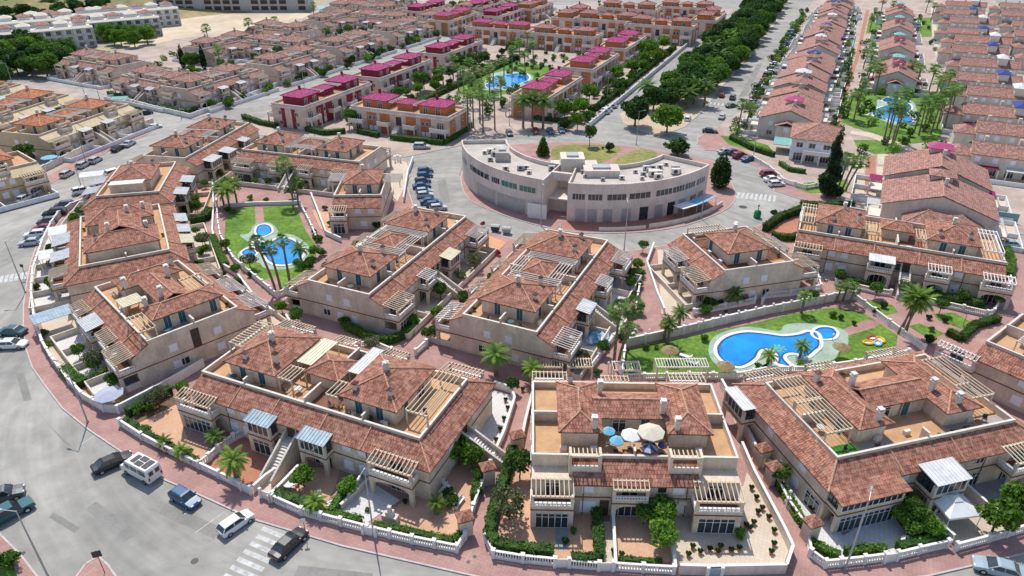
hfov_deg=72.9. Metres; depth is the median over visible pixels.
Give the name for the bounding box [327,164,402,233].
villa block
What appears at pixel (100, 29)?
tree
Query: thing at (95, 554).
road sign
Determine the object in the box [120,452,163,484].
camper van
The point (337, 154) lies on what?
door
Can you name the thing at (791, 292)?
balustrade wall
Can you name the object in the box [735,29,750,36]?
tree
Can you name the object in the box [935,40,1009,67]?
row house
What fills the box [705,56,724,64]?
tree
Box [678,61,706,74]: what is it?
tree
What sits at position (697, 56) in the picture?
tree
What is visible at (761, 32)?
tree
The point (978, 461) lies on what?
window
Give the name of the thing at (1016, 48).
row house
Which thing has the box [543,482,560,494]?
window
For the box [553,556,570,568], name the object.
street gate
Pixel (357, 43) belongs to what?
villa block
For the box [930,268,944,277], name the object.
window
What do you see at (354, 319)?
window
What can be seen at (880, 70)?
palm tree
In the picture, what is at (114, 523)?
road patch
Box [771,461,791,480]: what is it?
tree
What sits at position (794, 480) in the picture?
window
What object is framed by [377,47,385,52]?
shrub
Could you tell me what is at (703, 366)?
garden pergola
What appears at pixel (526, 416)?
garden wall
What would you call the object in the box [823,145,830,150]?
window
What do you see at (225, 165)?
window
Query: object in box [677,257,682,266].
window
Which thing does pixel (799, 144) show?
window
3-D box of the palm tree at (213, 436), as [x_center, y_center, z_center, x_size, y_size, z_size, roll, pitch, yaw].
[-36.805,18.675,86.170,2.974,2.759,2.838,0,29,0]
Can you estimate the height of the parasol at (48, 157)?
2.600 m
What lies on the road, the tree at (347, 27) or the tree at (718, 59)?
the tree at (347, 27)
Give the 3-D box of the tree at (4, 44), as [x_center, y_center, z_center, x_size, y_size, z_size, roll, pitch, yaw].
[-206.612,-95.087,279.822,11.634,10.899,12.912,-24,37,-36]
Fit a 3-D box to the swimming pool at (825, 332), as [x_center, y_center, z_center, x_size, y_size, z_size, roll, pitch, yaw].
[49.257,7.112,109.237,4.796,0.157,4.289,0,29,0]
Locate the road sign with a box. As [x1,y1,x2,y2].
[90,550,104,572]
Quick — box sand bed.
[680,99,703,123]
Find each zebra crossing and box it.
[0,272,27,282]
[224,527,283,575]
[736,192,775,201]
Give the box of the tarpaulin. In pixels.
[586,330,609,343]
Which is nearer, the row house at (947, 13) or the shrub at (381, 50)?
the shrub at (381, 50)
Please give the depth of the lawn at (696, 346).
106.78 m
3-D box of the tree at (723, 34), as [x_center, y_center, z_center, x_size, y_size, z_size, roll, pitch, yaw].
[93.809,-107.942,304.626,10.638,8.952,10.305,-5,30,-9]
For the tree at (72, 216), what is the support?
on the pavement at (178, 471)
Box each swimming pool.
[240,248,258,256]
[251,237,305,265]
[254,223,273,237]
[485,73,530,88]
[713,330,822,369]
[810,325,839,340]
[871,97,913,123]
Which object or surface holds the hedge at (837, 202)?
on the terrain
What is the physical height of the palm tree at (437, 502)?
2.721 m
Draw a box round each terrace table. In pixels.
[294,385,301,392]
[335,406,342,411]
[622,449,640,453]
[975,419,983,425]
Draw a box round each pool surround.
[238,222,309,269]
[483,71,532,90]
[708,323,847,371]
[868,96,916,125]
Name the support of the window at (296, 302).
in the villa block at (398, 296)
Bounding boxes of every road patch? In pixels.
[16,373,31,400]
[36,410,77,451]
[49,512,78,532]
[86,502,137,540]
[150,502,217,537]
[295,565,372,575]
[437,179,450,202]
[739,63,761,96]
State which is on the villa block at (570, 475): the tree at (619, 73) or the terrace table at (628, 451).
the terrace table at (628, 451)
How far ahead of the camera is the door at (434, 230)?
126.00 m
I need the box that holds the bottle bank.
[753,204,760,217]
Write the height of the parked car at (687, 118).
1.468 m
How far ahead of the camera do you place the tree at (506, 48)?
290.01 m
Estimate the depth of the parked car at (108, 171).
169.73 m
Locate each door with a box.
[162,316,172,327]
[174,148,179,155]
[177,310,187,323]
[208,299,217,311]
[239,367,246,377]
[257,372,266,385]
[335,152,339,158]
[336,270,342,280]
[352,185,357,193]
[354,401,363,413]
[355,275,361,285]
[366,100,370,106]
[366,184,371,193]
[375,408,384,420]
[376,271,380,282]
[403,402,408,415]
[423,107,427,113]
[432,228,435,237]
[435,108,440,115]
[494,304,500,315]
[516,309,522,320]
[640,420,649,424]
[709,240,712,250]
[733,253,739,263]
[755,250,762,260]
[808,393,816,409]
[826,225,834,233]
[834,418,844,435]
[844,227,851,236]
[899,402,910,415]
[938,242,947,251]
[957,245,966,254]
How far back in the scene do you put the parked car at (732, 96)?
234.56 m
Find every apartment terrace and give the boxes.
[0,11,70,29]
[0,18,97,48]
[23,5,117,19]
[54,9,162,40]
[84,1,181,26]
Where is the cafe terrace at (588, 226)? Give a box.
[563,201,717,229]
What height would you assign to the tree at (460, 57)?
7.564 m
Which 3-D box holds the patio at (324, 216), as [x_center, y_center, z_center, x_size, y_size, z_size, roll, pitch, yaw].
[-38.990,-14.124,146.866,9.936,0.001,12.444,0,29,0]
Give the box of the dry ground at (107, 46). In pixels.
[11,0,326,71]
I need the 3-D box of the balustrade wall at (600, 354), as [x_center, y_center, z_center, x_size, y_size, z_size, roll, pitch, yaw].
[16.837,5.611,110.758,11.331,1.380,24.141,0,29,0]
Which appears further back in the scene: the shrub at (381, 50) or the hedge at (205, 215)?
the shrub at (381, 50)
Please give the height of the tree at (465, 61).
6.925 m
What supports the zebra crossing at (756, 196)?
on the road
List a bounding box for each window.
[2,192,10,198]
[9,179,15,184]
[13,189,20,196]
[28,174,37,180]
[168,342,179,352]
[173,359,183,368]
[179,355,190,365]
[183,414,210,433]
[195,397,207,406]
[212,157,221,167]
[213,325,222,335]
[217,341,226,350]
[223,162,227,169]
[227,408,235,414]
[229,150,236,158]
[230,421,239,432]
[235,173,250,182]
[240,412,246,417]
[243,425,247,434]
[246,422,268,437]
[252,438,270,455]
[292,299,299,304]
[298,439,323,455]
[308,110,312,117]
[315,458,330,466]
[320,179,326,185]
[323,308,330,315]
[325,294,332,302]
[333,224,345,233]
[335,209,343,215]
[337,312,343,317]
[342,445,351,453]
[343,299,350,306]
[344,459,354,471]
[351,315,357,323]
[354,209,361,213]
[355,113,361,118]
[356,145,359,153]
[357,450,366,458]
[359,464,367,475]
[361,221,366,225]
[368,208,374,213]
[389,300,395,312]
[390,461,403,472]
[390,485,406,493]
[401,312,413,330]
[417,384,424,399]
[420,275,425,283]
[421,291,425,299]
[437,123,443,129]
[450,459,455,469]
[451,254,459,267]
[478,344,486,351]
[483,330,490,338]
[504,336,512,344]
[511,354,518,361]
[535,513,567,527]
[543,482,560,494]
[570,350,579,371]
[578,501,595,511]
[581,486,594,492]
[589,306,595,321]
[612,419,625,431]
[617,506,636,515]
[621,487,638,495]
[657,488,667,493]
[671,488,684,494]
[674,502,684,513]
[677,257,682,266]
[696,518,735,533]
[698,275,703,286]
[705,485,724,498]
[724,392,743,418]
[742,277,749,284]
[748,290,755,297]
[760,274,767,281]
[761,288,769,294]
[766,426,773,437]
[789,473,798,488]
[792,152,801,160]
[796,142,802,147]
[797,462,805,473]
[802,246,812,255]
[803,488,819,514]
[804,155,814,161]
[808,143,815,148]
[819,156,827,163]
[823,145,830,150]
[824,262,832,270]
[827,250,835,256]
[836,505,896,532]
[837,265,845,270]
[840,252,847,258]
[841,493,904,512]
[868,274,882,281]
[874,262,885,267]
[884,406,891,416]
[894,262,901,270]
[902,475,909,480]
[926,285,939,290]
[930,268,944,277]
[931,503,941,513]
[934,480,967,495]
[944,365,959,375]
[948,284,958,292]
[948,348,965,363]
[953,272,962,278]
[968,471,981,485]
[974,156,980,161]
[974,458,984,463]
[983,294,996,303]
[987,169,996,175]
[989,278,1003,286]
[992,158,998,163]
[1003,170,1013,178]
[1008,394,1022,406]
[1009,160,1016,165]
[1009,450,1023,460]
[1016,380,1023,388]
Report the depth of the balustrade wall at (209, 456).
84.24 m
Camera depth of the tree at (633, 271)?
122.83 m
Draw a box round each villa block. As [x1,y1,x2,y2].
[0,80,25,98]
[0,85,79,133]
[0,94,156,162]
[0,150,59,212]
[28,200,220,313]
[47,45,156,89]
[50,255,286,396]
[60,159,213,224]
[104,61,208,112]
[126,113,259,182]
[149,59,278,112]
[172,27,251,65]
[174,319,504,506]
[230,30,319,62]
[230,127,391,196]
[242,41,344,85]
[243,16,325,41]
[283,204,496,339]
[302,5,356,35]
[313,26,396,65]
[319,0,377,12]
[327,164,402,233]
[343,7,415,30]
[345,0,404,12]
[368,0,416,8]
[368,14,440,48]
[416,4,454,23]
[426,228,641,379]
[453,0,499,13]
[503,0,528,3]
[530,370,745,533]
[647,221,819,309]
[722,346,1023,533]
[792,201,1016,309]
[932,313,1023,413]
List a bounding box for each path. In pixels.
[835,10,868,125]
[843,319,880,334]
[850,130,911,150]
[864,156,875,191]
[931,7,938,55]
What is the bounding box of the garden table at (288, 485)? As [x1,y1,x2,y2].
[283,481,295,489]
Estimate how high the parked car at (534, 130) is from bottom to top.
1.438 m
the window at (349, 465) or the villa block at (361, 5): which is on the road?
the villa block at (361, 5)
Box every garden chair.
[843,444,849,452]
[981,414,987,421]
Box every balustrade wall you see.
[116,417,240,488]
[195,443,220,468]
[215,195,286,298]
[215,430,242,450]
[232,173,303,189]
[268,457,492,553]
[293,191,320,248]
[352,341,392,352]
[413,334,433,355]
[483,532,556,565]
[567,556,601,570]
[591,283,640,367]
[612,559,676,574]
[620,347,910,380]
[622,332,636,368]
[692,294,756,315]
[752,154,819,189]
[760,271,822,304]
[767,459,802,517]
[806,536,889,568]
[834,277,892,296]
[853,293,926,351]
[896,537,952,558]
[927,262,1013,316]
[952,524,1023,551]
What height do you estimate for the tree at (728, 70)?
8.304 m
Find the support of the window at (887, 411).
in the villa block at (905, 408)
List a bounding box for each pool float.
[862,340,873,344]
[867,335,877,340]
[874,339,882,346]
[876,336,885,343]
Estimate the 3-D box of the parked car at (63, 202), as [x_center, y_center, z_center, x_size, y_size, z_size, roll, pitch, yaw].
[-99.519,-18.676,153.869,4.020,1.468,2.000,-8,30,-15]
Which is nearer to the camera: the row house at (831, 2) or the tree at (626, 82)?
the tree at (626, 82)
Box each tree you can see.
[0,5,14,14]
[0,35,9,40]
[0,39,15,50]
[0,46,12,59]
[0,50,23,74]
[0,65,13,80]
[6,38,18,45]
[7,28,31,38]
[8,13,19,19]
[11,143,35,155]
[13,3,38,13]
[13,32,42,41]
[14,43,29,51]
[14,56,35,75]
[15,36,36,43]
[25,46,42,55]
[25,51,58,76]
[29,41,43,46]
[37,0,56,2]
[39,35,50,42]
[41,42,60,46]
[42,44,73,55]
[44,243,53,249]
[44,280,51,289]
[49,1,65,9]
[49,48,70,61]
[51,5,68,10]
[51,38,77,49]
[63,43,76,50]
[64,0,83,3]
[66,212,79,221]
[67,1,85,12]
[69,343,84,357]
[74,206,83,214]
[79,348,103,367]
[84,0,106,6]
[85,359,101,370]
[95,23,114,41]
[102,29,116,44]
[103,372,117,385]
[108,29,126,45]
[114,24,127,29]
[121,24,136,30]
[122,30,142,47]
[137,26,154,43]
[143,384,169,406]
[156,432,173,449]
[170,441,192,460]
[173,380,188,393]
[177,43,185,67]
[181,53,199,64]
[189,200,197,212]
[190,200,201,211]
[191,195,199,200]
[191,226,200,233]
[194,233,203,244]
[196,231,210,243]
[198,44,206,68]
[199,244,209,252]
[200,23,210,36]
[200,179,208,187]
[204,426,226,446]
[205,99,217,106]
[209,177,228,204]
[210,45,224,58]
[212,182,238,210]
[214,443,249,479]
[219,238,230,246]
[222,99,233,107]
[223,173,242,202]
[229,264,241,272]
[239,253,258,268]
[243,17,252,28]
[243,175,250,181]
[247,234,276,290]
[260,238,281,289]
[264,177,270,183]
[271,46,281,52]
[273,155,294,200]
[273,233,290,280]
[273,300,287,313]
[286,186,295,193]
[288,173,303,204]
[288,240,307,258]
[288,307,303,319]
[288,463,314,486]
[292,258,301,268]
[299,261,313,271]
[300,72,307,76]
[302,489,327,515]
[304,256,315,263]
[308,2,316,13]
[308,245,320,257]
[312,235,322,242]
[317,68,327,76]
[321,28,330,35]
[336,474,357,493]
[343,24,352,31]
[362,53,372,61]
[362,335,379,347]
[391,86,405,96]
[408,313,418,323]
[411,71,428,91]
[412,82,423,95]
[421,327,431,336]
[426,492,445,514]
[428,325,435,336]
[429,80,441,89]
[430,305,443,318]
[431,67,443,74]
[431,72,443,80]
[434,282,446,298]
[436,64,446,86]
[444,66,455,77]
[447,53,457,79]
[450,437,472,464]
[452,62,460,89]
[453,54,465,73]
[454,270,466,281]
[457,65,468,97]
[457,290,467,302]
[458,444,484,468]
[460,87,473,131]
[462,57,476,68]
[463,57,474,75]
[463,72,475,105]
[465,87,478,127]
[466,52,477,59]
[467,252,482,268]
[469,64,478,92]
[471,466,482,479]
[473,79,485,113]
[473,80,484,123]
[475,66,485,79]
[475,88,490,131]
[477,51,490,60]
[480,338,513,376]
[483,63,494,94]
[487,59,498,86]
[488,91,500,129]
[493,484,524,519]
[494,76,506,100]
[499,56,508,83]
[504,448,531,478]
[505,44,517,52]
[505,377,519,388]
[506,45,517,73]
[507,40,517,44]
[511,90,535,127]
[514,39,524,63]
[520,50,528,79]
[521,87,543,126]
[521,356,544,379]
[523,32,531,57]
[527,38,537,65]
[532,91,555,128]
[536,134,549,156]
[554,99,575,115]
[558,118,570,128]
[568,112,584,129]
[573,97,588,112]
[575,348,592,365]
[580,83,599,103]
[582,110,595,120]
[584,125,597,145]
[587,105,598,111]
[596,339,610,352]
[605,77,615,85]
[606,298,632,367]
[610,64,623,73]
[612,69,624,78]
[614,87,625,94]
[617,321,639,360]
[620,95,649,126]
[620,294,645,348]
[621,79,630,86]
[623,57,639,68]
[624,310,639,321]
[625,276,636,286]
[627,267,638,276]
[632,258,644,267]
[635,501,654,523]
[636,77,657,92]
[637,40,652,51]
[638,52,650,59]
[638,240,649,252]
[639,59,648,66]
[642,85,670,111]
[647,38,659,47]
[648,58,656,62]
[649,492,678,519]
[649,516,679,548]
[650,103,684,132]
[652,51,663,59]
[657,317,672,340]
[658,35,670,48]
[658,49,667,60]
[659,68,682,82]
[659,78,676,88]
[660,313,682,343]
[663,86,681,105]
[671,303,690,325]
[672,77,702,104]
[675,61,701,70]
[675,71,703,84]
[678,52,704,63]
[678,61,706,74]
[678,83,701,108]
[679,51,701,59]
[685,60,705,67]
[687,75,705,103]
[691,45,702,51]
[697,77,718,106]
[699,44,723,53]
[701,27,721,40]
[702,35,724,44]
[702,49,722,59]
[703,72,719,88]
[704,63,727,89]
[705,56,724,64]
[707,37,721,41]
[707,39,722,46]
[710,153,731,187]
[712,19,734,30]
[713,48,730,55]
[716,63,731,85]
[717,41,733,49]
[719,54,741,70]
[720,31,735,39]
[723,28,738,32]
[723,37,743,46]
[724,30,738,36]
[724,286,746,304]
[726,17,738,21]
[726,45,750,62]
[731,8,749,15]
[731,11,749,17]
[731,28,751,32]
[733,22,748,27]
[734,18,747,22]
[734,25,756,33]
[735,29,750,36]
[736,98,749,129]
[738,37,755,51]
[739,0,758,7]
[739,3,759,10]
[739,31,759,48]
[743,102,756,129]
[747,9,760,16]
[747,16,768,31]
[748,24,766,37]
[751,14,769,26]
[755,12,771,22]
[759,345,779,364]
[760,0,779,3]
[760,1,777,12]
[762,11,776,22]
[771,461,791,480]
[776,3,782,12]
[792,336,812,357]
[797,288,813,313]
[807,290,819,298]
[817,128,844,196]
[834,151,857,197]
[834,279,848,302]
[835,269,846,279]
[840,155,864,195]
[842,279,855,300]
[845,156,870,191]
[846,89,857,117]
[848,281,861,304]
[850,88,867,120]
[857,78,872,107]
[862,46,872,68]
[864,61,878,87]
[866,50,879,76]
[868,13,877,31]
[869,59,881,77]
[869,282,885,297]
[873,63,888,95]
[882,101,895,144]
[886,99,908,145]
[889,91,904,127]
[890,104,910,146]
[890,504,912,524]
[891,103,912,142]
[896,279,912,290]
[896,284,935,331]
[897,87,915,104]
[897,302,927,333]
[899,282,934,330]
[900,498,929,520]
[900,514,924,534]
[901,492,920,503]
[904,283,941,332]
[906,59,920,69]
[914,64,927,92]
[914,95,930,132]
[914,506,938,530]
[916,97,935,135]
[922,90,939,131]
[923,518,946,535]
[927,64,943,90]
[927,94,943,123]
[930,2,937,20]
[930,97,949,133]
[931,75,948,101]
[933,298,950,313]
[935,91,952,128]
[938,71,952,93]
[939,87,954,122]
[943,82,963,127]
[946,69,958,86]
[951,82,965,104]
[957,288,971,298]
[974,496,1023,532]
[994,295,1005,302]
[999,480,1023,512]
[1013,489,1023,519]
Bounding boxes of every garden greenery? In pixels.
[153,8,955,144]
[160,3,1014,153]
[423,0,935,153]
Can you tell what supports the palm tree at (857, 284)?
on the pavement at (178, 471)
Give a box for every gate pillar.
[455,508,474,536]
[478,459,496,486]
[508,429,526,450]
[752,442,773,467]
[763,459,785,486]
[799,514,824,542]
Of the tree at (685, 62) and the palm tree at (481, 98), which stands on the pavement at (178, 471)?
the palm tree at (481, 98)
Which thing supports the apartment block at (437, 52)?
on the terrain
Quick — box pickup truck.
[0,495,35,522]
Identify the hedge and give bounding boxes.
[58,362,88,388]
[78,366,108,380]
[106,91,155,105]
[121,416,200,464]
[122,383,173,417]
[156,104,207,112]
[182,193,191,212]
[188,206,214,224]
[210,233,229,268]
[240,113,278,127]
[273,486,321,515]
[304,126,345,135]
[322,507,363,525]
[326,474,355,509]
[342,319,422,344]
[356,127,379,137]
[373,520,462,546]
[389,121,472,144]
[419,54,518,101]
[469,461,484,499]
[482,442,554,561]
[534,116,560,121]
[570,506,605,565]
[595,44,676,109]
[618,554,662,563]
[729,134,775,156]
[761,204,809,231]
[771,231,796,241]
[774,479,805,528]
[778,160,806,173]
[799,199,855,206]
[808,536,841,558]
[837,275,876,285]
[843,541,888,556]
[894,531,949,549]
[911,283,985,307]
[944,313,1002,341]
[1002,245,1016,278]
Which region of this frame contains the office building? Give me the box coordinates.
[153,0,313,10]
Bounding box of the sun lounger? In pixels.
[679,353,692,357]
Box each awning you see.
[673,201,696,217]
[685,198,708,212]
[694,193,716,209]
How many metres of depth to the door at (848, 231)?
125.83 m
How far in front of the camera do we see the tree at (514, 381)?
95.05 m
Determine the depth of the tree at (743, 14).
354.69 m
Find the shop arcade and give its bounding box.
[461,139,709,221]
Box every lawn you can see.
[0,552,16,575]
[224,205,314,287]
[456,62,548,98]
[551,145,620,163]
[614,149,656,164]
[622,308,897,376]
[721,136,771,150]
[796,179,847,192]
[841,91,945,144]
[854,140,899,153]
[854,298,896,314]
[866,18,931,36]
[909,323,943,336]
[933,312,969,327]
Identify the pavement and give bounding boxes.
[0,536,34,575]
[8,82,148,175]
[24,129,1023,575]
[48,130,151,182]
[54,0,552,118]
[78,557,113,575]
[250,1,732,156]
[461,142,734,232]
[697,126,831,201]
[721,0,1023,233]
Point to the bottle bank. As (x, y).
(757, 213)
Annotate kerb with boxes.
[0,533,37,575]
[6,81,157,183]
[23,131,1023,575]
[53,0,553,118]
[76,557,116,575]
[260,1,734,156]
[461,142,735,233]
[620,0,790,135]
[697,1,1023,234]
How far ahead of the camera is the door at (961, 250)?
119.39 m
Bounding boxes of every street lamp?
[0,509,48,575]
[2,241,25,293]
[53,359,88,422]
[356,468,373,537]
[540,183,543,224]
[623,198,627,250]
[700,182,712,218]
[843,486,872,570]
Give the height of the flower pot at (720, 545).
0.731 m
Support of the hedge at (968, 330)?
on the terrain
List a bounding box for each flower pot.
[686,550,691,557]
[690,542,695,549]
[697,548,703,554]
[707,545,713,551]
[715,548,721,554]
[718,542,723,548]
[728,546,734,552]
[736,544,742,550]
[747,524,753,530]
[749,484,754,490]
[751,518,756,524]
[755,508,761,514]
[768,548,774,554]
[771,527,777,533]
[771,540,777,546]
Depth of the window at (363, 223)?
142.91 m
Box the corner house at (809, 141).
[773,122,843,165]
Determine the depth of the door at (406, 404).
82.66 m
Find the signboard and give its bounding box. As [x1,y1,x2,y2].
[527,203,546,219]
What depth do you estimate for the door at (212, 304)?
103.48 m
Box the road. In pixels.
[0,0,1023,575]
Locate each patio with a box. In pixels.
[41,314,75,365]
[43,236,51,249]
[81,387,125,403]
[133,392,184,456]
[137,404,217,460]
[207,437,267,486]
[257,471,288,491]
[284,466,338,508]
[312,210,333,231]
[341,478,399,522]
[386,160,409,200]
[395,458,480,539]
[442,297,453,309]
[480,390,511,443]
[483,236,505,249]
[487,469,602,561]
[556,528,567,549]
[597,315,623,353]
[603,522,612,561]
[615,515,671,562]
[657,250,692,318]
[675,473,787,565]
[768,216,798,234]
[783,479,906,560]
[819,273,834,279]
[843,152,864,172]
[877,154,893,164]
[877,167,882,174]
[896,518,926,537]
[921,493,1004,543]
[972,478,1007,502]
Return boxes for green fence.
[998,211,1019,223]
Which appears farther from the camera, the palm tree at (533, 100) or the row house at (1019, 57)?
the row house at (1019, 57)
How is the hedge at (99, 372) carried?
on the terrain
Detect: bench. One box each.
[439,481,450,497]
[453,493,464,509]
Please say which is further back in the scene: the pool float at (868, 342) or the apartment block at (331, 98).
the apartment block at (331, 98)
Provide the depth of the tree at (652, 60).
281.03 m
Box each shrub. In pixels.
[0,549,21,570]
[33,283,40,289]
[40,328,48,335]
[44,340,51,345]
[130,402,144,414]
[141,424,151,429]
[145,402,154,410]
[190,67,200,71]
[194,259,203,263]
[216,168,223,174]
[223,206,231,211]
[224,96,234,101]
[250,53,257,59]
[265,82,273,89]
[294,74,302,80]
[318,249,326,255]
[325,65,332,70]
[338,316,350,326]
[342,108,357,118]
[343,57,351,64]
[349,55,355,62]
[372,221,380,227]
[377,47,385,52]
[387,45,394,50]
[404,87,410,94]
[405,36,412,43]
[412,36,420,42]
[441,486,455,495]
[444,494,458,508]
[471,485,482,496]
[498,48,505,54]
[562,536,569,543]
[570,526,576,534]
[593,368,602,375]
[600,95,608,101]
[602,89,610,95]
[605,142,614,150]
[613,82,624,87]
[618,333,623,340]
[626,72,635,77]
[633,280,643,287]
[635,266,645,274]
[642,343,649,348]
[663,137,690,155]
[665,47,673,53]
[699,304,712,313]
[700,334,708,340]
[703,296,718,306]
[734,526,746,539]
[770,209,777,215]
[797,360,805,367]
[828,311,837,316]
[880,300,887,307]
[924,334,936,343]
[941,317,948,321]
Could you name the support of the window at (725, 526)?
in the villa block at (570, 475)
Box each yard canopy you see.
[29,303,72,338]
[38,246,64,272]
[48,224,66,241]
[78,170,105,183]
[110,96,129,101]
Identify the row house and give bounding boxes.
[738,95,823,137]
[746,92,838,124]
[756,80,838,117]
[757,68,841,108]
[761,63,841,99]
[769,53,845,91]
[771,50,846,84]
[773,47,845,75]
[780,37,850,68]
[786,33,846,60]
[788,24,850,51]
[790,31,851,59]
[791,22,853,47]
[796,21,853,41]
[802,12,854,31]
[802,15,855,39]
[805,7,855,29]
[807,0,856,20]
[808,2,854,24]
[810,0,861,19]
[813,0,852,12]
[815,0,861,13]
[850,142,1013,220]
[850,168,1023,252]
[858,61,928,96]
[860,54,927,85]
[864,37,924,64]
[866,32,924,58]
[870,15,921,37]
[870,19,921,44]
[875,2,919,21]
[875,5,921,27]
[931,6,985,23]
[933,24,998,43]
[934,0,987,12]
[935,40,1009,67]
[936,14,996,30]
[938,31,1011,49]
[938,67,1023,93]
[940,98,1023,133]
[942,53,1020,75]
[946,81,1023,107]
[949,115,1023,146]
[951,135,1023,187]
[986,0,1023,15]
[989,7,1023,27]
[998,18,1023,33]
[1001,27,1023,47]
[1009,43,1023,59]
[1013,53,1023,73]
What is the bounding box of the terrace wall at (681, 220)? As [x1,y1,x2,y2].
[599,201,722,230]
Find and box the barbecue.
[381,505,399,523]
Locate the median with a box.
[621,1,789,134]
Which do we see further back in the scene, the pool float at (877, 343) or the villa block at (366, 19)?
the villa block at (366, 19)
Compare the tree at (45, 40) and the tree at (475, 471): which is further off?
the tree at (45, 40)
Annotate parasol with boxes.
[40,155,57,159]
[93,385,123,403]
[603,427,614,444]
[609,435,624,451]
[621,428,640,448]
[637,423,664,441]
[640,441,657,454]
[658,441,667,454]
[661,345,678,357]
[717,361,734,371]
[832,342,850,357]
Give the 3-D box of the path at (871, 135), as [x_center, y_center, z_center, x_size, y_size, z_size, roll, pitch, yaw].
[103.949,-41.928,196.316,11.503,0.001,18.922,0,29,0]
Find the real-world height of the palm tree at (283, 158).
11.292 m
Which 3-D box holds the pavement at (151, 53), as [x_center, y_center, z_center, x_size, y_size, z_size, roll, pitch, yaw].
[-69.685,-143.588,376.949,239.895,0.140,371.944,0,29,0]
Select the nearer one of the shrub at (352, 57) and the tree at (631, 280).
the tree at (631, 280)
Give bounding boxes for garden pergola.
[537,357,562,377]
[566,357,592,379]
[610,360,640,380]
[653,357,708,381]
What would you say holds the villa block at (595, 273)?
on the pavement at (178, 471)
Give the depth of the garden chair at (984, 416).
81.95 m
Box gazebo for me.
[923,493,980,530]
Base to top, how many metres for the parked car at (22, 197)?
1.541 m
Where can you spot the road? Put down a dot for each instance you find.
(46, 464)
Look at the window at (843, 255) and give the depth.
123.94 m
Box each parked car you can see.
[0,325,28,337]
[0,337,29,350]
[0,483,25,502]
[15,194,33,202]
[17,236,40,246]
[23,228,45,238]
[27,188,42,195]
[30,223,54,230]
[35,215,58,224]
[41,206,67,215]
[53,199,73,206]
[58,170,74,177]
[71,185,89,195]
[75,161,90,168]
[87,156,102,163]
[90,450,132,474]
[103,167,116,175]
[110,145,124,151]
[122,140,135,146]
[140,109,153,114]
[149,123,162,127]
[167,484,201,510]
[215,509,254,537]
[267,526,308,562]
[412,182,430,188]
[413,142,430,149]
[414,176,430,182]
[415,187,432,191]
[416,171,432,177]
[416,190,433,198]
[417,166,433,172]
[419,197,439,204]
[425,200,442,207]
[429,203,447,210]
[505,128,512,135]
[531,127,539,133]
[546,127,554,133]
[557,126,564,132]
[598,109,610,113]
[684,115,690,120]
[702,127,717,133]
[717,148,727,153]
[718,113,725,119]
[725,102,736,107]
[726,148,739,154]
[729,94,735,99]
[731,151,747,158]
[740,155,753,162]
[759,169,776,176]
[763,175,781,181]
[767,180,785,186]
[971,554,1023,575]
[999,239,1023,246]
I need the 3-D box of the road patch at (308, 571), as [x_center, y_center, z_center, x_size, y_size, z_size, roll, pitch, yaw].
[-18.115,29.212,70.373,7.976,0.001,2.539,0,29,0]
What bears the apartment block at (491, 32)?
on the terrain
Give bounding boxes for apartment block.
[267,71,373,129]
[348,88,470,140]
[352,50,431,92]
[401,0,451,16]
[417,31,486,72]
[427,5,478,35]
[464,16,533,45]
[469,0,504,13]
[476,1,525,24]
[505,66,586,118]
[517,0,556,22]
[525,21,603,52]
[549,1,588,28]
[561,44,622,86]
[573,6,637,37]
[597,0,661,20]
[600,27,646,64]
[624,11,697,45]
[656,0,714,18]
[692,3,726,37]
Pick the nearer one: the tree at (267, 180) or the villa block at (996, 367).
the villa block at (996, 367)
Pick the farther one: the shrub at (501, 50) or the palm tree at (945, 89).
the shrub at (501, 50)
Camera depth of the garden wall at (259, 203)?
154.39 m
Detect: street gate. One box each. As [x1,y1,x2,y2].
[238,480,252,495]
[257,487,271,502]
[360,523,377,537]
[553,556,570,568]
[597,560,614,571]
[705,566,724,575]
[882,550,901,564]
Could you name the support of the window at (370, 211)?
in the villa block at (362, 197)
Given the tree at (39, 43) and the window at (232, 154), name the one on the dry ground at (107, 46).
the tree at (39, 43)
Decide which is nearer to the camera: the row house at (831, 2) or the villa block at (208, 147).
the villa block at (208, 147)
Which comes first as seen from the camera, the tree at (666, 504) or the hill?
the tree at (666, 504)
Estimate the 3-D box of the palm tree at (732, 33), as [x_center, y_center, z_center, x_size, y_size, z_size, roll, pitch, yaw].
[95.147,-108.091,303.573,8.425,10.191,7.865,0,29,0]
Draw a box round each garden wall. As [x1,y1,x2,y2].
[29,265,120,413]
[32,197,84,265]
[41,117,153,171]
[118,358,204,412]
[122,33,431,117]
[211,179,214,233]
[223,264,272,314]
[225,200,297,206]
[252,466,276,492]
[266,464,298,502]
[310,192,341,241]
[339,477,369,508]
[403,156,413,201]
[492,380,515,453]
[522,394,530,432]
[589,11,726,125]
[611,514,616,564]
[626,291,856,347]
[646,242,665,313]
[670,518,676,562]
[678,441,794,574]
[719,379,765,468]
[920,500,955,542]
[965,484,988,507]
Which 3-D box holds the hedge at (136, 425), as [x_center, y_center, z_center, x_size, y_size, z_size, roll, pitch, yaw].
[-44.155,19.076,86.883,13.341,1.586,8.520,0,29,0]
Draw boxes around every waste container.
[490,224,499,230]
[502,226,511,233]
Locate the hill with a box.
[0,0,253,18]
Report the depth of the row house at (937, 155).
154.05 m
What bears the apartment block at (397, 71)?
on the terrain
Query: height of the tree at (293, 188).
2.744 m
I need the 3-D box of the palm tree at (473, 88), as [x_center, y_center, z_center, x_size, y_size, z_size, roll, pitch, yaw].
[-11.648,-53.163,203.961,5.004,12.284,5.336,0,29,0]
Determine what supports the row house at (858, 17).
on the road
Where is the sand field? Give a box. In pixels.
[115,11,309,48]

